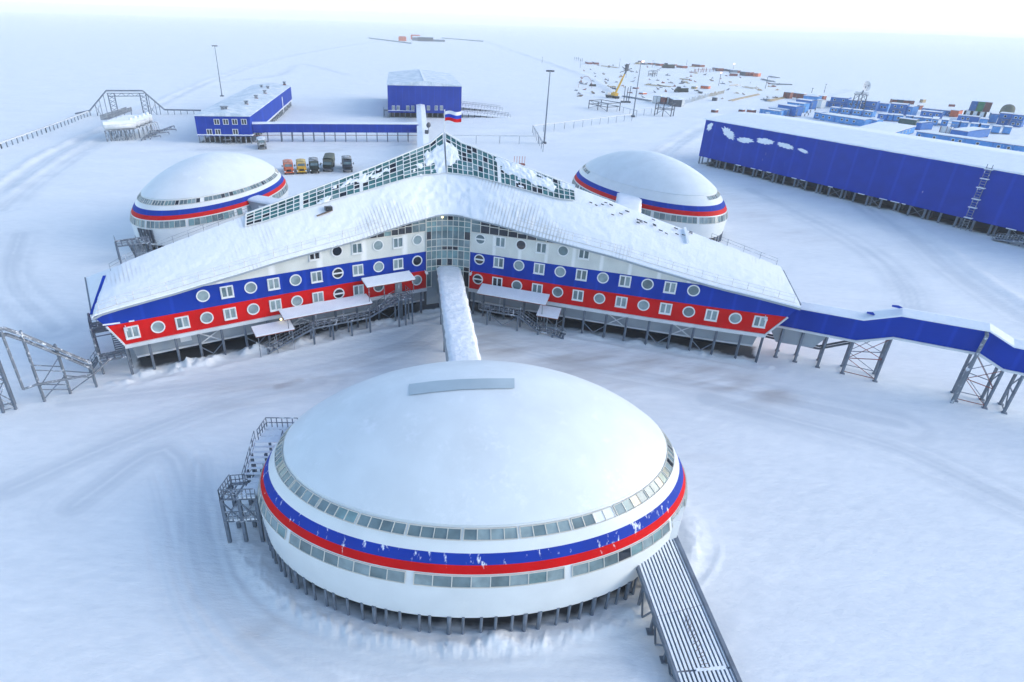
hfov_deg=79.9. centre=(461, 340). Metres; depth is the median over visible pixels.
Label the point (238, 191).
window
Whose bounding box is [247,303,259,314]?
round window
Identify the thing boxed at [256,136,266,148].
parked truck
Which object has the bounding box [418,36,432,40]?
outpost hut
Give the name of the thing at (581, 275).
window
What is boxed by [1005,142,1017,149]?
cabin
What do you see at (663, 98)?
container
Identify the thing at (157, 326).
round window
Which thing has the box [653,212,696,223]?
window
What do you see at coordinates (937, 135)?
cabin
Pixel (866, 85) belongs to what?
satellite dish
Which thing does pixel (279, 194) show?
window
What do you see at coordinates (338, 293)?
round window
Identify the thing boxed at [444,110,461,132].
flag
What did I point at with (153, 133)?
pipe manifold
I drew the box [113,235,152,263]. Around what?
dome stairs
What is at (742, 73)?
container
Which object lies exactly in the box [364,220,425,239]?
clerestory window
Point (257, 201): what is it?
covered walkway
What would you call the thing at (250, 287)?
round window
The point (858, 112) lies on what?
cabin
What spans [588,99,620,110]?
steel frame
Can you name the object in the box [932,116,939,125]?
cabin
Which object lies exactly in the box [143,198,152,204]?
window
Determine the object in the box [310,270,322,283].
window
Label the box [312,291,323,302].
window
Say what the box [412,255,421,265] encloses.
round window
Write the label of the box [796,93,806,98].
container
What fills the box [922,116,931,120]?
cabin
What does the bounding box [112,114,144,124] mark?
fuel tank
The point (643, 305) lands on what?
round window
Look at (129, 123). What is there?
fuel tank
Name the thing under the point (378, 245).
round window
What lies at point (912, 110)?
cabin
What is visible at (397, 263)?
window
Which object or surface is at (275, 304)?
window
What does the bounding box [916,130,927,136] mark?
cabin
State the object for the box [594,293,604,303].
round window
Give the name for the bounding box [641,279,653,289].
round window
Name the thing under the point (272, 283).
window
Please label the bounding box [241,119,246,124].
window
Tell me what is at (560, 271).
round window
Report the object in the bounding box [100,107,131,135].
gangway
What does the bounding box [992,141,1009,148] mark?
cabin
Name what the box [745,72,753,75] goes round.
container
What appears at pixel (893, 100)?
container
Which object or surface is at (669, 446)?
window
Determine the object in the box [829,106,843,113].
cabin
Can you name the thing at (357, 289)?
window
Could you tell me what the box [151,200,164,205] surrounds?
window
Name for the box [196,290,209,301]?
round window
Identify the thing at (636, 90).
light mast
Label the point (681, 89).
tracked vehicle
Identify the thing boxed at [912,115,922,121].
cabin
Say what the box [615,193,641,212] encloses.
covered walkway
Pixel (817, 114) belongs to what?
cabin
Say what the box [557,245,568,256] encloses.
round window
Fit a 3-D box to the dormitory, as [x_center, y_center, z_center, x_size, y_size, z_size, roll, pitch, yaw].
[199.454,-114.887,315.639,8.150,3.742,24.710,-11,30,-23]
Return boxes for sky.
[0,0,1023,37]
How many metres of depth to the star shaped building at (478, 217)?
87.64 m
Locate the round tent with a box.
[998,104,1015,117]
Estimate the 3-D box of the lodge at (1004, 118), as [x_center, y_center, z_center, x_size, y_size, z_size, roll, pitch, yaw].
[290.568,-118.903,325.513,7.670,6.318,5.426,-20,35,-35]
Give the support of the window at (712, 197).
in the oval dome building at (672, 191)
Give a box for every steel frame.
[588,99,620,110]
[654,102,675,116]
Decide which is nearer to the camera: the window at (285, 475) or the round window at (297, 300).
the window at (285, 475)
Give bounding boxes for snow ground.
[0,12,1023,681]
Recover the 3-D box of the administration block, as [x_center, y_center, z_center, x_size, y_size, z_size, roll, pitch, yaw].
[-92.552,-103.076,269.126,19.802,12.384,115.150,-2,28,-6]
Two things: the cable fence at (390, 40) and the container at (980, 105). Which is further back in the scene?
the cable fence at (390, 40)
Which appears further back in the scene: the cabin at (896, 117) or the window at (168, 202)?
the cabin at (896, 117)
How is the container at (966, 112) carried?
on the snow ground
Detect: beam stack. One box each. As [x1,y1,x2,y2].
[622,95,651,100]
[644,84,671,86]
[728,93,759,100]
[767,97,784,100]
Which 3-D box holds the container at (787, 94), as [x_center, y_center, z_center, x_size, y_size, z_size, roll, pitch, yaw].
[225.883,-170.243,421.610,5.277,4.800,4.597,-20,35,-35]
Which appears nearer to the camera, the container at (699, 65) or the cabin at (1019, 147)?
the cabin at (1019, 147)
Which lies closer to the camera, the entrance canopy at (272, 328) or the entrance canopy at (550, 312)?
the entrance canopy at (272, 328)
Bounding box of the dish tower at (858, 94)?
[850,92,868,108]
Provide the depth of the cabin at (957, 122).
309.12 m
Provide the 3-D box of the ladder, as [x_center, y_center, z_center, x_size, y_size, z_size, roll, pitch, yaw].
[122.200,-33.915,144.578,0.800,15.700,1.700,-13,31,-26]
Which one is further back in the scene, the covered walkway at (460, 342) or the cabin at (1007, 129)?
the cabin at (1007, 129)
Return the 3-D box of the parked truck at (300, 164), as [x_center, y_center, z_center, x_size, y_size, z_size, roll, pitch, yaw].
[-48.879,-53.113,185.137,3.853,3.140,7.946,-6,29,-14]
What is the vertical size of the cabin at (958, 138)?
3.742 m
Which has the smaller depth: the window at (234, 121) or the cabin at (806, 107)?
the window at (234, 121)
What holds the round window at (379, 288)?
in the star shaped building at (478, 217)
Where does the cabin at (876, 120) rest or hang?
on the snow ground
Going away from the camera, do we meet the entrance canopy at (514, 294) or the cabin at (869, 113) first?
the entrance canopy at (514, 294)
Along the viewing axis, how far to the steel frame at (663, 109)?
322.78 m
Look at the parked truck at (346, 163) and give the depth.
186.81 m
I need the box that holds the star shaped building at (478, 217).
[84,132,800,374]
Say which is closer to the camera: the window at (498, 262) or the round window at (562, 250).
the round window at (562, 250)
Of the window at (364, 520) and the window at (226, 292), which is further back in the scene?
the window at (226, 292)
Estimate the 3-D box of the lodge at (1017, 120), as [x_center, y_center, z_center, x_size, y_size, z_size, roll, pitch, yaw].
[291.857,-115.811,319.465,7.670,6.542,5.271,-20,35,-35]
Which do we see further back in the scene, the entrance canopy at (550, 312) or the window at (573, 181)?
the window at (573, 181)
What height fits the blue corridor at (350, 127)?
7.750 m
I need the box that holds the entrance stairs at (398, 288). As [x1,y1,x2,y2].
[264,282,412,353]
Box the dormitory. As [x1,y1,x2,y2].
[820,112,872,125]
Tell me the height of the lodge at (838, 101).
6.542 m
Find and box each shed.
[860,122,915,134]
[920,110,943,118]
[950,127,990,137]
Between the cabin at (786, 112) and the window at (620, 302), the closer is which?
the window at (620, 302)
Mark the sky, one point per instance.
(985, 18)
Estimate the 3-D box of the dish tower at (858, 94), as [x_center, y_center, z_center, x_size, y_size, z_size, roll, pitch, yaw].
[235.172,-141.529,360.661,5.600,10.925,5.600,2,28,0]
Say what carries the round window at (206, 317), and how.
in the star shaped building at (478, 217)
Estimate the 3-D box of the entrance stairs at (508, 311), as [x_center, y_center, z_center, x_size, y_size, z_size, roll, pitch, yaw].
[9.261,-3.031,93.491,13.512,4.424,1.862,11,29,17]
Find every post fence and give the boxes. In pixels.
[684,93,709,103]
[690,90,724,101]
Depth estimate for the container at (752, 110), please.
337.27 m
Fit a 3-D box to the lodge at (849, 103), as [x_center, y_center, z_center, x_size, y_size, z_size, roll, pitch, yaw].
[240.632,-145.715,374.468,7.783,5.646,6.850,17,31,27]
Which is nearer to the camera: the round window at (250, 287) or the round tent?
the round window at (250, 287)
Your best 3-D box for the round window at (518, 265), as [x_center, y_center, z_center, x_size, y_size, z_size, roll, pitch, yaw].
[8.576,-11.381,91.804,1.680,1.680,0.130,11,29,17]
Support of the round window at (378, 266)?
in the star shaped building at (478, 217)
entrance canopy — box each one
[251,320,294,356]
[279,294,372,333]
[361,271,415,305]
[477,283,549,319]
[536,305,560,334]
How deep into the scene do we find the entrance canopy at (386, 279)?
90.21 m
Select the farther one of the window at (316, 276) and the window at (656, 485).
the window at (316, 276)
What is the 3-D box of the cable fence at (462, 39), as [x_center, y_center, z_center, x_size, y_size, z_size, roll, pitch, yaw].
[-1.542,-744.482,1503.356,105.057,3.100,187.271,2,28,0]
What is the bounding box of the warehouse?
[698,112,1023,244]
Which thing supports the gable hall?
on the snow ground
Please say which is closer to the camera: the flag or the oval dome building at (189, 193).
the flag
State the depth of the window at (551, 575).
44.39 m
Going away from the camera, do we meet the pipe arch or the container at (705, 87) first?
the pipe arch
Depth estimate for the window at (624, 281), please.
87.33 m
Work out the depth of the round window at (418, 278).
94.84 m
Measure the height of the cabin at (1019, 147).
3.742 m
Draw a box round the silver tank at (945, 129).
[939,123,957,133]
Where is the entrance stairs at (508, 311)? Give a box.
[480,299,566,338]
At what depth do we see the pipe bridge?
71.90 m
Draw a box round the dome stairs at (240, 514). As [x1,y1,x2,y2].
[217,417,297,543]
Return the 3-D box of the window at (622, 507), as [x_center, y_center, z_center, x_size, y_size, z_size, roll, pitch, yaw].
[13.148,12.529,47.209,3.675,0.774,0.669,-16,33,-30]
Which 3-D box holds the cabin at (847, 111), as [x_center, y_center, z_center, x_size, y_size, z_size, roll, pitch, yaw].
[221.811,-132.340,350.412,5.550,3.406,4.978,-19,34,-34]
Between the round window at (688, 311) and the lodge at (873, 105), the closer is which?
the round window at (688, 311)
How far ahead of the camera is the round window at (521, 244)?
90.28 m
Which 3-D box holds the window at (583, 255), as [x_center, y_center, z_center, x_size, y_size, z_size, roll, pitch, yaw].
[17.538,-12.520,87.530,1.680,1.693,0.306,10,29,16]
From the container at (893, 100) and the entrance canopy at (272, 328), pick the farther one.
the container at (893, 100)
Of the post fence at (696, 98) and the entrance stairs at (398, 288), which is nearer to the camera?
the entrance stairs at (398, 288)
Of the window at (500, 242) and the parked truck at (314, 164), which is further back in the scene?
the parked truck at (314, 164)
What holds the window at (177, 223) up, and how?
in the oval dome building at (189, 193)
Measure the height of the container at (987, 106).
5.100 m
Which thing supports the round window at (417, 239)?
in the star shaped building at (478, 217)
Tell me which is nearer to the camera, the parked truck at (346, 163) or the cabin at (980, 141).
the parked truck at (346, 163)
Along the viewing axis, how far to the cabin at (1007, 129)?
295.53 m
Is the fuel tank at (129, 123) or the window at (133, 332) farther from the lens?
the fuel tank at (129, 123)
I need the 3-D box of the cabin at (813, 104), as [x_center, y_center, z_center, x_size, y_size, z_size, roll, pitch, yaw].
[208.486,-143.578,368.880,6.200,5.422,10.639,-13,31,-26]
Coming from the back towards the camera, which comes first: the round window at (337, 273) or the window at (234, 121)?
the window at (234, 121)
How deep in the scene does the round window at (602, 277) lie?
88.19 m
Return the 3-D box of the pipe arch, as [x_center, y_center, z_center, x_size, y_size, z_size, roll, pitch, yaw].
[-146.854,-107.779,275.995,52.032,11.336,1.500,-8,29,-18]
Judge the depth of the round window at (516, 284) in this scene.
93.33 m
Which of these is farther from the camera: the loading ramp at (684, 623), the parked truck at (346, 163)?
the parked truck at (346, 163)
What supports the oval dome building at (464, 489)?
on the snow ground
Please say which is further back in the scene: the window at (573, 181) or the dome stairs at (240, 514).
the window at (573, 181)
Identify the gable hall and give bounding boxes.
[387,69,462,117]
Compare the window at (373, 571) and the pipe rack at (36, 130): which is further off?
the pipe rack at (36, 130)
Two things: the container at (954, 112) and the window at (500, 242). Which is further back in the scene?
the container at (954, 112)
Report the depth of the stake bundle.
372.42 m
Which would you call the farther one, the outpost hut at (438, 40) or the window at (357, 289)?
the outpost hut at (438, 40)
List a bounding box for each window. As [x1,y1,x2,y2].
[123,325,140,339]
[130,213,144,227]
[138,196,144,202]
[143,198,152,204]
[146,219,185,228]
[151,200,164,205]
[151,321,164,332]
[164,200,179,205]
[174,315,190,329]
[179,198,195,204]
[188,210,234,225]
[196,196,212,202]
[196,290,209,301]
[200,312,213,323]
[213,192,228,199]
[214,119,219,124]
[215,129,220,134]
[219,285,234,298]
[223,119,228,124]
[223,307,237,320]
[229,188,243,195]
[232,119,237,124]
[232,129,238,134]
[236,196,270,215]
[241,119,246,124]
[243,184,256,191]
[244,282,256,293]
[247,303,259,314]
[256,180,266,186]
[257,472,286,539]
[265,176,273,182]
[267,277,280,290]
[269,298,281,311]
[272,185,287,197]
[274,441,283,467]
[276,423,293,446]
[276,460,295,487]
[289,274,301,285]
[289,480,320,507]
[289,532,405,583]
[291,295,302,305]
[309,252,320,261]
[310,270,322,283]
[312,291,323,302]
[316,498,358,523]
[331,247,342,256]
[332,267,343,278]
[333,288,343,298]
[351,242,362,254]
[352,264,363,276]
[353,284,363,295]
[356,513,406,535]
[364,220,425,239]
[373,240,383,250]
[373,261,383,271]
[373,286,383,291]
[393,236,403,248]
[393,258,403,269]
[406,523,461,540]
[412,234,422,244]
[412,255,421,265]
[412,275,421,284]
[413,567,564,588]
[463,526,518,540]
[471,220,559,244]
[473,274,482,283]
[474,254,484,264]
[475,234,485,244]
[492,277,502,285]
[493,257,503,268]
[494,236,505,248]
[511,280,521,289]
[513,260,523,270]
[516,239,526,250]
[519,519,571,538]
[532,283,542,292]
[533,263,544,274]
[535,242,546,254]
[552,287,562,296]
[555,266,565,276]
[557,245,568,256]
[570,506,616,529]
[571,289,583,301]
[572,178,579,188]
[572,520,669,576]
[575,269,587,281]
[577,249,589,260]
[580,186,606,198]
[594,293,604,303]
[597,272,608,282]
[609,199,650,216]
[613,489,648,515]
[614,296,627,308]
[618,275,631,287]
[637,300,649,310]
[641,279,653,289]
[643,471,667,497]
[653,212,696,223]
[658,302,672,314]
[662,452,674,478]
[663,281,676,293]
[663,434,674,458]
[672,463,687,527]
[682,306,694,316]
[687,285,699,295]
[699,214,724,223]
[704,309,718,321]
[707,195,716,199]
[729,313,741,323]
[752,315,767,328]
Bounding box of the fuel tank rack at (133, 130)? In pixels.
[104,121,159,141]
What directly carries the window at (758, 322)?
in the star shaped building at (478, 217)
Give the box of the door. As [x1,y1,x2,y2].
[395,282,401,292]
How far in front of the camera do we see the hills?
4770.34 m
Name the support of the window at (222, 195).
in the oval dome building at (189, 193)
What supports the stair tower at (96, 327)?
on the snow ground
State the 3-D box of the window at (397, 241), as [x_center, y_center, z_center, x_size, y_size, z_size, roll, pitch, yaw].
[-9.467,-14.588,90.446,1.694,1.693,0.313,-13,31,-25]
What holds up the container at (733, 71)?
on the snow ground
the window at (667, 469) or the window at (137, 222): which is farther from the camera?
the window at (137, 222)
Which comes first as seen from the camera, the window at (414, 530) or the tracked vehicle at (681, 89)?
the window at (414, 530)
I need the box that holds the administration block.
[193,81,292,143]
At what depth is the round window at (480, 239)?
92.13 m
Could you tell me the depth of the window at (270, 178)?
136.64 m
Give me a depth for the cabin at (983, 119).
322.11 m
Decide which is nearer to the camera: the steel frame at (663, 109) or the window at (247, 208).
the window at (247, 208)
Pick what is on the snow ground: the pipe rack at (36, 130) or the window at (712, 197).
the pipe rack at (36, 130)
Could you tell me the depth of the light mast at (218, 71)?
342.39 m
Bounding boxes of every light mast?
[212,45,223,95]
[542,70,553,143]
[631,61,643,116]
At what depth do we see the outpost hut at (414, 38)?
1356.88 m
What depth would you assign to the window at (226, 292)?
81.08 m
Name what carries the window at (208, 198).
in the oval dome building at (189, 193)
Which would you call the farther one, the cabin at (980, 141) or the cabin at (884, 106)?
the cabin at (884, 106)
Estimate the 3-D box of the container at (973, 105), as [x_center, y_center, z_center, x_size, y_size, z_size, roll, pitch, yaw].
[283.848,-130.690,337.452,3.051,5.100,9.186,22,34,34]
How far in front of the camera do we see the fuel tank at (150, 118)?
235.34 m
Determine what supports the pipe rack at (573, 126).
on the snow ground
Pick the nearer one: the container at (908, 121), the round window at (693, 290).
the round window at (693, 290)
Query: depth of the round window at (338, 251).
86.57 m
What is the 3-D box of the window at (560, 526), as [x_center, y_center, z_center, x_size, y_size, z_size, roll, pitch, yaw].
[6.144,13.741,44.520,4.000,0.774,0.595,-5,28,-12]
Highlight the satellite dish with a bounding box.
[861,81,870,93]
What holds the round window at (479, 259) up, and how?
in the star shaped building at (478, 217)
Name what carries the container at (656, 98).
on the snow ground
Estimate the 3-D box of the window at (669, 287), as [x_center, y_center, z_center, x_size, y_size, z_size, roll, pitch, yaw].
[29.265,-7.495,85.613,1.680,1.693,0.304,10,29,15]
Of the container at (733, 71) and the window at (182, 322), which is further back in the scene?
the container at (733, 71)
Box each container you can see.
[652,95,661,102]
[660,96,667,103]
[669,98,681,106]
[673,97,684,105]
[676,65,687,67]
[692,64,704,66]
[700,85,710,88]
[729,69,737,72]
[739,71,749,75]
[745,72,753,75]
[747,109,755,112]
[753,72,760,76]
[783,91,793,98]
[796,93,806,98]
[816,99,826,107]
[889,98,897,102]
[898,117,920,125]
[949,109,962,116]
[963,109,971,114]
[968,100,978,110]
[971,111,978,115]
[975,100,985,111]
[978,112,986,121]
[982,101,992,111]
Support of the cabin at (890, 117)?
on the snow ground
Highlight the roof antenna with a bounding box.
[425,122,430,133]
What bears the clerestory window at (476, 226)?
in the star shaped building at (478, 217)
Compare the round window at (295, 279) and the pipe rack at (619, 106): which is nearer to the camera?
the round window at (295, 279)
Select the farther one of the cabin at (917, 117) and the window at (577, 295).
the cabin at (917, 117)
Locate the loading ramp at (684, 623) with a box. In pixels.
[625,536,741,681]
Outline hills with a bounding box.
[0,12,1023,44]
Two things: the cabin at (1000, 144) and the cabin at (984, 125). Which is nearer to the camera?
the cabin at (1000, 144)
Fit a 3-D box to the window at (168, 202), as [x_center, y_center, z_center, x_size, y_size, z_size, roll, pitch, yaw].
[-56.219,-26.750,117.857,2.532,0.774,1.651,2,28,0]
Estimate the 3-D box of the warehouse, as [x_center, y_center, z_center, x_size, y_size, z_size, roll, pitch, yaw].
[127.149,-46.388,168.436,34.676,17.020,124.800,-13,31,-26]
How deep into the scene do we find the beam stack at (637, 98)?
389.91 m
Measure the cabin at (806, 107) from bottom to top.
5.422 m
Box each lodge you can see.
[829,96,851,107]
[846,99,860,108]
[859,99,879,110]
[888,102,909,114]
[996,112,1013,124]
[1009,113,1023,127]
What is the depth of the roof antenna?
215.36 m
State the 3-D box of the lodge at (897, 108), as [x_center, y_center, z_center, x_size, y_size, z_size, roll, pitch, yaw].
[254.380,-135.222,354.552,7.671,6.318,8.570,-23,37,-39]
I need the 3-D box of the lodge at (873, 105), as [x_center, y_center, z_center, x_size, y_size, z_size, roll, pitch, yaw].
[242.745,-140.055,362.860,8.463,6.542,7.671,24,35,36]
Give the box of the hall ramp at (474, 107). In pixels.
[461,101,510,118]
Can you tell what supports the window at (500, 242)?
in the star shaped building at (478, 217)
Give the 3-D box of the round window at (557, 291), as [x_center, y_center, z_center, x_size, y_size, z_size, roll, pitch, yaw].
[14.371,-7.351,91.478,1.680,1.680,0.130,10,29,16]
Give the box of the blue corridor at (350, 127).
[252,122,418,141]
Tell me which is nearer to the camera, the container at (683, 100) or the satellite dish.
the satellite dish
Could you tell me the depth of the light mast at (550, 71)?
233.47 m
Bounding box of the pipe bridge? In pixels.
[0,327,111,412]
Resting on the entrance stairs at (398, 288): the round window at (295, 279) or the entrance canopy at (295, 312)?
the entrance canopy at (295, 312)
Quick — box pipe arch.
[75,90,200,115]
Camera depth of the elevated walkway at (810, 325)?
78.57 m
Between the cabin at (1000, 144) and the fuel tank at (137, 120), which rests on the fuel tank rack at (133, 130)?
the fuel tank at (137, 120)
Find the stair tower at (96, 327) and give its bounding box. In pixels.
[87,313,133,374]
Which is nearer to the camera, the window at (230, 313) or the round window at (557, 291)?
the window at (230, 313)
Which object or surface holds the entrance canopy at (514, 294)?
on the entrance stairs at (508, 311)
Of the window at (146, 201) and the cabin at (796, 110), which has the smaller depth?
the window at (146, 201)
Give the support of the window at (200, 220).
in the oval dome building at (189, 193)
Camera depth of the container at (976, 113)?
334.93 m
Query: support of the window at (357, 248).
in the star shaped building at (478, 217)
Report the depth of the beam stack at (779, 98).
410.51 m
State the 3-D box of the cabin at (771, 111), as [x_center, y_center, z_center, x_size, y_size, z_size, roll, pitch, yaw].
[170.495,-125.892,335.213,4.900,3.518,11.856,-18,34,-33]
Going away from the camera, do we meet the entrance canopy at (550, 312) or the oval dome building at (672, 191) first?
the entrance canopy at (550, 312)
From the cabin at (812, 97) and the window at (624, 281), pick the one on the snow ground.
the cabin at (812, 97)
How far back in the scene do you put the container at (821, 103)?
373.58 m
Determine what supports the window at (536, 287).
in the star shaped building at (478, 217)
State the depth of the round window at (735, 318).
84.83 m
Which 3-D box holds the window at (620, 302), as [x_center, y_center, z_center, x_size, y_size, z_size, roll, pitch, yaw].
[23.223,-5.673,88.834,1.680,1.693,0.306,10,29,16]
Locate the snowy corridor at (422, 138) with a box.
[416,104,428,146]
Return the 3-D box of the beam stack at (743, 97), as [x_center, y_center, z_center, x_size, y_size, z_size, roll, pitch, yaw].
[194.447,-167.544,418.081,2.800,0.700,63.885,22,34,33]
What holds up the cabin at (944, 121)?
on the snow ground
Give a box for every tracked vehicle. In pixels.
[662,63,674,67]
[674,86,688,91]
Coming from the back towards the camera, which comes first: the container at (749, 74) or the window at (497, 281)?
the container at (749, 74)
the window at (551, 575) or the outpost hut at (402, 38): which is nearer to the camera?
the window at (551, 575)
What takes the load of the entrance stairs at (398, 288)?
on the snow ground
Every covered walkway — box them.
[247,195,281,210]
[436,266,480,361]
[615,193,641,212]
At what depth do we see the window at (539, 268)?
90.90 m
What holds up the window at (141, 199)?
in the oval dome building at (189, 193)
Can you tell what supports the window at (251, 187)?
in the oval dome building at (189, 193)
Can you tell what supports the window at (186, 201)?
in the oval dome building at (189, 193)
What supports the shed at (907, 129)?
on the snow ground
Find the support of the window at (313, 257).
in the star shaped building at (478, 217)
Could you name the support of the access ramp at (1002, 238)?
on the snow ground
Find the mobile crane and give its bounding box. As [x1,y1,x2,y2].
[605,63,633,98]
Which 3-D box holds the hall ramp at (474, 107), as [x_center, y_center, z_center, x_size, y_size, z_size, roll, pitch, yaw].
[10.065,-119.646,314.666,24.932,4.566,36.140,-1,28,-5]
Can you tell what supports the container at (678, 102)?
on the snow ground
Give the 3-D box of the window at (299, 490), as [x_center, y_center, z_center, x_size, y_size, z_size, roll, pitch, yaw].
[-12.188,11.821,47.164,2.994,0.774,2.281,2,28,0]
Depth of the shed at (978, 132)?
279.48 m
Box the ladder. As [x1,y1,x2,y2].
[960,164,993,230]
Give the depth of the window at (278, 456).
51.22 m
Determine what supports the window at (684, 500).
in the oval dome building at (464, 489)
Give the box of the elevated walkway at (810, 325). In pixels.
[766,300,1023,413]
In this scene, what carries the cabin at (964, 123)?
on the snow ground
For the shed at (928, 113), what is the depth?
343.42 m
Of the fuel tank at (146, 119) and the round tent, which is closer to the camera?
the fuel tank at (146, 119)
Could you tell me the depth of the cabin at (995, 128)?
297.21 m
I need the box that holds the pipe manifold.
[141,125,176,140]
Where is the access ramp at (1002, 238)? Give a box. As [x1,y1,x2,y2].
[991,233,1023,245]
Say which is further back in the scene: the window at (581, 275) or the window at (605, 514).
the window at (581, 275)
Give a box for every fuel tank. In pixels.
[102,117,135,129]
[107,116,140,126]
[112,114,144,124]
[116,113,148,123]
[121,112,152,121]
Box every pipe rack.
[0,110,91,148]
[452,135,538,143]
[532,114,632,146]
[597,102,636,114]
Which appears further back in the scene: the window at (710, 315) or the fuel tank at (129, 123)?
the fuel tank at (129, 123)
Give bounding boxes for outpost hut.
[398,36,405,40]
[412,36,417,40]
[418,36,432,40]
[433,38,444,41]
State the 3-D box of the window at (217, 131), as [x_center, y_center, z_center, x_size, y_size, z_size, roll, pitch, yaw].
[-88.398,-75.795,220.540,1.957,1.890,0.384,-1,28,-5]
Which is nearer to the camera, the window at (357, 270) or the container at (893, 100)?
the window at (357, 270)
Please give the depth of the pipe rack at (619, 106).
330.44 m
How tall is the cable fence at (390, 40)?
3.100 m
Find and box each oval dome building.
[130,152,288,252]
[257,360,687,634]
[572,150,727,241]
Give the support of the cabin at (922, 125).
on the snow ground
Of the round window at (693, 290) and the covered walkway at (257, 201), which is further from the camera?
the covered walkway at (257, 201)
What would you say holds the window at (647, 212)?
in the oval dome building at (672, 191)
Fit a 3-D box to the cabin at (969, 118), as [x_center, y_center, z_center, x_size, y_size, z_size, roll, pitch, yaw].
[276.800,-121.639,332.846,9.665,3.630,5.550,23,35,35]
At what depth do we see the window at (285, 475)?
49.01 m
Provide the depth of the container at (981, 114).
333.33 m
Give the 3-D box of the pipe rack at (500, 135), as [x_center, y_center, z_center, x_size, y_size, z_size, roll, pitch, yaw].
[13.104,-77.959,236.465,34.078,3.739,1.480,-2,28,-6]
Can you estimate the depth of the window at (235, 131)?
221.21 m
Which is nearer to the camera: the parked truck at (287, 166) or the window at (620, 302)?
the window at (620, 302)
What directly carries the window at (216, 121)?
in the administration block
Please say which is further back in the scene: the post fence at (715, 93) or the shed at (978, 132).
the post fence at (715, 93)
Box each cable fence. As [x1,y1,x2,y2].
[369,38,410,43]
[443,38,482,41]
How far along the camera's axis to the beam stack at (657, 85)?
481.48 m
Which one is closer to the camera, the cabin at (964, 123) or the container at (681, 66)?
the cabin at (964, 123)
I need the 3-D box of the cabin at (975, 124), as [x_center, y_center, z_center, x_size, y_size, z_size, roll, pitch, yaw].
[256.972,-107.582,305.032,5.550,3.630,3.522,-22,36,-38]
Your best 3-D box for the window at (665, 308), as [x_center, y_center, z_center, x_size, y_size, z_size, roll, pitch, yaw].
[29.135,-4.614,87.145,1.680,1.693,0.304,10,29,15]
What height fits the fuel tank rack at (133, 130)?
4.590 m
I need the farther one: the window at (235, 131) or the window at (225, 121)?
the window at (235, 131)
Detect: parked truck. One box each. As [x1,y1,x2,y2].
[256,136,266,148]
[282,159,294,174]
[296,158,307,173]
[308,157,320,172]
[321,153,334,170]
[341,155,353,171]
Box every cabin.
[759,108,784,115]
[768,107,789,115]
[778,103,803,116]
[787,101,810,112]
[796,98,817,109]
[803,94,821,99]
[813,111,825,118]
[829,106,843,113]
[840,107,853,114]
[852,109,863,115]
[863,110,876,116]
[871,118,883,122]
[877,102,890,111]
[877,112,890,120]
[885,113,893,120]
[892,113,903,121]
[905,106,919,115]
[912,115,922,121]
[915,121,933,129]
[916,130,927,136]
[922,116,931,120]
[923,131,953,140]
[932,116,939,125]
[940,117,949,125]
[948,135,968,142]
[950,120,960,127]
[957,114,979,122]
[959,121,969,127]
[964,137,998,146]
[970,122,980,126]
[979,117,988,122]
[979,123,989,127]
[988,112,999,122]
[990,124,1001,133]
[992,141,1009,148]
[1001,125,1012,133]
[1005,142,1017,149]
[1012,143,1023,151]
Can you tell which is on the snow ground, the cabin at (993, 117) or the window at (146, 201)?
the cabin at (993, 117)
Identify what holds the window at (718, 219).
in the oval dome building at (672, 191)
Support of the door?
in the star shaped building at (478, 217)
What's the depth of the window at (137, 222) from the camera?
117.74 m
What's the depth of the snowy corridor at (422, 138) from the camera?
229.82 m
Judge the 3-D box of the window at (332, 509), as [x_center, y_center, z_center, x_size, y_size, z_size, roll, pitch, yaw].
[-9.376,12.727,45.595,3.675,0.774,0.669,14,30,22]
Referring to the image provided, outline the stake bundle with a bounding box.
[621,86,630,102]
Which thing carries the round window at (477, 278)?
in the star shaped building at (478, 217)
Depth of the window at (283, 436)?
53.53 m
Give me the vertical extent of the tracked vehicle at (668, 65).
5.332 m
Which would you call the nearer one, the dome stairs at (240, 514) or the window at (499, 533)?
the window at (499, 533)
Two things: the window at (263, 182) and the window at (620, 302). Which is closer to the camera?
the window at (620, 302)
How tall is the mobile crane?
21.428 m
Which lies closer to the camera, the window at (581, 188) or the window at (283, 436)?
the window at (283, 436)
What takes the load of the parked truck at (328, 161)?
on the snow ground
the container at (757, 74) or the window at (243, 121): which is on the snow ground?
the container at (757, 74)
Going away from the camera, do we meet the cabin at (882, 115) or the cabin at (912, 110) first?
the cabin at (882, 115)
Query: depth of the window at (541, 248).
89.36 m

